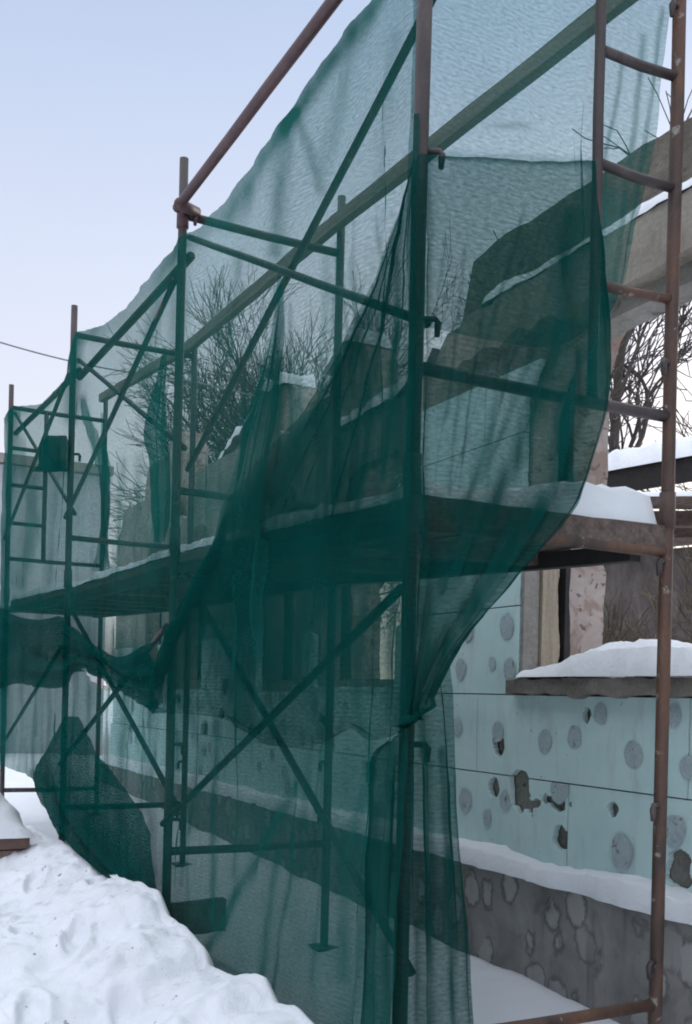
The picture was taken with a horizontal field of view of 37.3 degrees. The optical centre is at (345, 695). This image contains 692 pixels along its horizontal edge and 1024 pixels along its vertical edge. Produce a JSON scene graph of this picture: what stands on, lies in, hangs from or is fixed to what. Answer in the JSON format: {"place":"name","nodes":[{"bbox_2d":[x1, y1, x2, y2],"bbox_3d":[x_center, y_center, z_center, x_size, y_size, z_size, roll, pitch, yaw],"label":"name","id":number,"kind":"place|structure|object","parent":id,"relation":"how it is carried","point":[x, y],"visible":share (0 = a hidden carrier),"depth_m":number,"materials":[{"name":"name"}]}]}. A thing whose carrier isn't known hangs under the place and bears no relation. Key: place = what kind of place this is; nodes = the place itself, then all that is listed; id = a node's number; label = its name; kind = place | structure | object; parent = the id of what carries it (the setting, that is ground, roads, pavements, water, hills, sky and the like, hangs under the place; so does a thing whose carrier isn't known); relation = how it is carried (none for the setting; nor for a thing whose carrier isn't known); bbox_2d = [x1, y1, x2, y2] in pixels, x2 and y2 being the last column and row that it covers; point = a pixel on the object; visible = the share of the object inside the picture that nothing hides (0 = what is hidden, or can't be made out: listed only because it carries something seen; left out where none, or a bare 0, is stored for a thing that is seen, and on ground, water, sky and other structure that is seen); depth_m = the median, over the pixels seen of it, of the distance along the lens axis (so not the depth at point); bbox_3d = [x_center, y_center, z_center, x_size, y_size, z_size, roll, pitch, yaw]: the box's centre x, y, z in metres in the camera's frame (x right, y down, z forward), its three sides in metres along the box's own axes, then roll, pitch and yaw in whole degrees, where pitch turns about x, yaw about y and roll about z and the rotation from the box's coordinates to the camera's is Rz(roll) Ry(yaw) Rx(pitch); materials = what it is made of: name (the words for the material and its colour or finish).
{"place":"outdoors","nodes":[
{"label":"outdoors","id":0,"kind":"place"},
{"bbox_2d":[0,342,223,388],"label":"overhead wire","id":1,"kind":"object","parent":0,"point":[42,353],"visible":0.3,"depth_m":14.75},
{"bbox_2d":[4,700,618,1023],"bbox_3d":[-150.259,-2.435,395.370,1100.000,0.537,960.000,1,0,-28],"label":"snowy ground","id":2,"kind":"structure","parent":0,"point":[500,995],"depth_m":4.45,"materials":[{"name":"white snow"}]},
{"bbox_2d":[0,452,113,754],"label":"pale house","id":3,"kind":"structure","parent":2,"relation":"on","point":[93,678],"depth_m":16.32,"materials":[{"name":"grey concrete"}]},
{"bbox_2d":[0,825,313,1023],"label":"snow bank","id":4,"kind":"structure","parent":2,"relation":"on","point":[83,941],"depth_m":4.00,"materials":[{"name":"white snow"}]},
{"bbox_2d":[0,838,29,858],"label":"brick pile","id":5,"kind":"object","parent":4,"relation":"on","point":[8,847],"visible":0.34,"depth_m":6.14,"materials":[{"name":"brown brick"}]},
{"bbox_2d":[0,793,35,838],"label":"snow layer","id":6,"kind":"object","parent":5,"relation":"on","point":[12,826],"visible":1,"depth_m":6.17,"materials":[{"name":"white snow"}]},
{"bbox_2d":[106,287,317,502],"bbox_3d":[-1.315,-3.042,18.711,6.617,8.837,5.352,1,0,12],"label":"bare tree","id":7,"kind":"object","parent":2,"relation":"on","point":[216,390],"depth_m":18.39,"materials":[{"name":"plant"}]},
{"bbox_2d":[185,271,314,437],"bbox_3d":[-1.954,-4.392,22.290,6.907,11.502,8.902,1,0,-28],"label":"bare tree","id":8,"kind":"object","parent":2,"relation":"on","point":[241,352],"visible":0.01,"depth_m":22.12,"materials":[{"name":"plant"}]},
{"bbox_2d":[0,0,686,1023],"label":"scaffold","id":9,"kind":"object","parent":2,"relation":"on","point":[184,210],"visible":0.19,"depth_m":3.38,"materials":[{"name":"brown metal"}]},
{"bbox_2d":[32,435,68,471],"bbox_3d":[-2.052,-1.633,7.112,0.064,0.385,1.183,1,0,-26],"label":"debris net","id":10,"kind":"object","parent":9,"relation":"hanging from","point":[50,458],"visible":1,"depth_m":7.01,"materials":[{"name":"green fabric"}]},
{"bbox_2d":[0,607,158,713],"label":"debris net","id":11,"kind":"object","parent":9,"relation":"hanging from","point":[26,644],"visible":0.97,"depth_m":6.58,"materials":[{"name":"green fabric"}]},
{"bbox_2d":[34,716,155,887],"bbox_3d":[-1.520,0.533,5.873,0.142,0.801,2.842,1,0,-28],"label":"debris net","id":12,"kind":"object","parent":9,"relation":"hanging from","point":[94,812],"visible":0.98,"depth_m":5.67,"materials":[{"name":"green fabric"}]},
{"bbox_2d":[96,417,109,565],"bbox_3d":[-2.199,-1.837,9.219,0.108,1.513,0.746,1,0,-28],"label":"debris net","id":13,"kind":"object","parent":9,"relation":"hanging from","point":[103,507],"visible":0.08,"depth_m":9.20,"materials":[{"name":"green fabric"}]},
{"bbox_2d":[81,570,165,601],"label":"scaffold deck","id":14,"kind":"structure","parent":9,"relation":"on","point":[121,586],"depth_m":6.11,"materials":[{"name":"brown wood"}]},
{"bbox_2d":[0,0,419,1023],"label":"debris net","id":15,"kind":"object","parent":9,"relation":"hanging from","point":[276,882],"visible":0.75,"depth_m":4.05,"materials":[{"name":"green fabric"}]},
{"bbox_2d":[221,276,284,561],"bbox_3d":[-0.484,-0.861,4.029,0.060,1.241,1.136,1,0,-26],"label":"debris net","id":16,"kind":"object","parent":9,"relation":"hanging from","point":[268,390],"visible":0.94,"depth_m":3.66,"materials":[{"name":"green fabric"}]},
{"bbox_2d":[147,153,610,745],"bbox_3d":[-0.292,-0.740,3.791,0.696,1.830,2.472,1,0,-43],"label":"debris net","id":17,"kind":"object","parent":9,"relation":"hanging from","point":[381,409],"visible":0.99,"depth_m":3.02,"materials":[{"name":"green fabric"}]},
{"bbox_2d":[362,668,473,1023],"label":"debris net","id":18,"kind":"object","parent":9,"relation":"hanging from","point":[431,985],"visible":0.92,"depth_m":2.92,"materials":[{"name":"green fabric"}]},
{"bbox_2d":[195,508,665,571],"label":"scaffold deck","id":19,"kind":"structure","parent":9,"relation":"on","point":[549,557],"depth_m":3.36,"materials":[{"name":"brown wood"}]},
{"bbox_2d":[197,482,656,547],"bbox_3d":[0.137,-0.689,4.132,0.971,0.219,2.141,1,0,-28],"label":"snow layer","id":20,"kind":"object","parent":19,"relation":"on","point":[625,503],"visible":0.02,"depth_m":3.34,"materials":[{"name":"white snow"}]},
{"bbox_2d":[407,0,668,317],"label":"debris net","id":21,"kind":"object","parent":9,"relation":"hanging from","point":[615,203],"visible":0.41,"depth_m":3.27,"materials":[{"name":"green fabric"}]},
{"bbox_2d":[110,117,691,1023],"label":"ruined house","id":22,"kind":"structure","parent":2,"relation":"on","point":[554,771],"depth_m":4.50,"materials":[{"name":"teal concrete"}]},
{"bbox_2d":[100,755,691,924],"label":"snow layer","id":23,"kind":"object","parent":22,"relation":"on","point":[629,891],"visible":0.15,"depth_m":4.26,"materials":[{"name":"white snow"}]},
{"bbox_2d":[489,178,691,300],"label":"snow layer","id":24,"kind":"object","parent":22,"relation":"on","point":[650,204],"visible":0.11,"depth_m":4.11,"materials":[{"name":"white snow"}]},
{"bbox_2d":[516,639,691,678],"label":"snow layer","id":25,"kind":"object","parent":22,"relation":"on","point":[622,659],"visible":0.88,"depth_m":4.27,"materials":[{"name":"white snow"}]},
{"bbox_2d":[493,77,691,453],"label":"bare tree","id":26,"kind":"object","parent":2,"relation":"on","point":[619,388],"visible":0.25,"depth_m":18.56,"materials":[{"name":"brown plant"}]},
{"bbox_2d":[602,592,681,644],"bbox_3d":[2.685,0.203,9.374,2.199,2.540,2.741,1,0,-28],"label":"bare bush","id":27,"kind":"object","parent":2,"relation":"on","point":[612,634],"visible":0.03,"depth_m":9.79,"materials":[{"name":"brown plant"}]},
{"bbox_2d":[602,539,691,643],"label":"barn","id":28,"kind":"structure","parent":2,"relation":"on","point":[627,579],"depth_m":14.38,"materials":[{"name":"brown wood"}]},
{"bbox_2d":[604,541,691,643],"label":"bare bush","id":29,"kind":"object","parent":2,"relation":"on","point":[684,599],"visible":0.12,"depth_m":10.36,"materials":[{"name":"brown plant"}]},
{"bbox_2d":[607,456,691,539],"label":"open shed","id":30,"kind":"structure","parent":2,"relation":"on","point":[642,477],"depth_m":8.20,"materials":[{"name":"brown wood"}]},
{"bbox_2d":[608,435,691,470],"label":"snow layer","id":31,"kind":"object","parent":30,"relation":"on","point":[624,458],"visible":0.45,"depth_m":8.30,"materials":[{"name":"white snow"}]},
{"bbox_2d":[640,491,691,496],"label":"snow layer","id":32,"kind":"object","parent":30,"relation":"on","point":[678,493],"visible":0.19,"depth_m":7.81,"materials":[{"name":"white snow"}]},
{"bbox_2d":[630,319,691,510],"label":"bare tree","id":33,"kind":"object","parent":2,"relation":"on","point":[683,435],"visible":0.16,"depth_m":19.99,"materials":[{"name":"plant"}]},
{"bbox_2d":[0,0,691,685],"label":"sky","id":34,"kind":"structure","parent":0,"point":[102,101],"materials":[{"name":"blue"}]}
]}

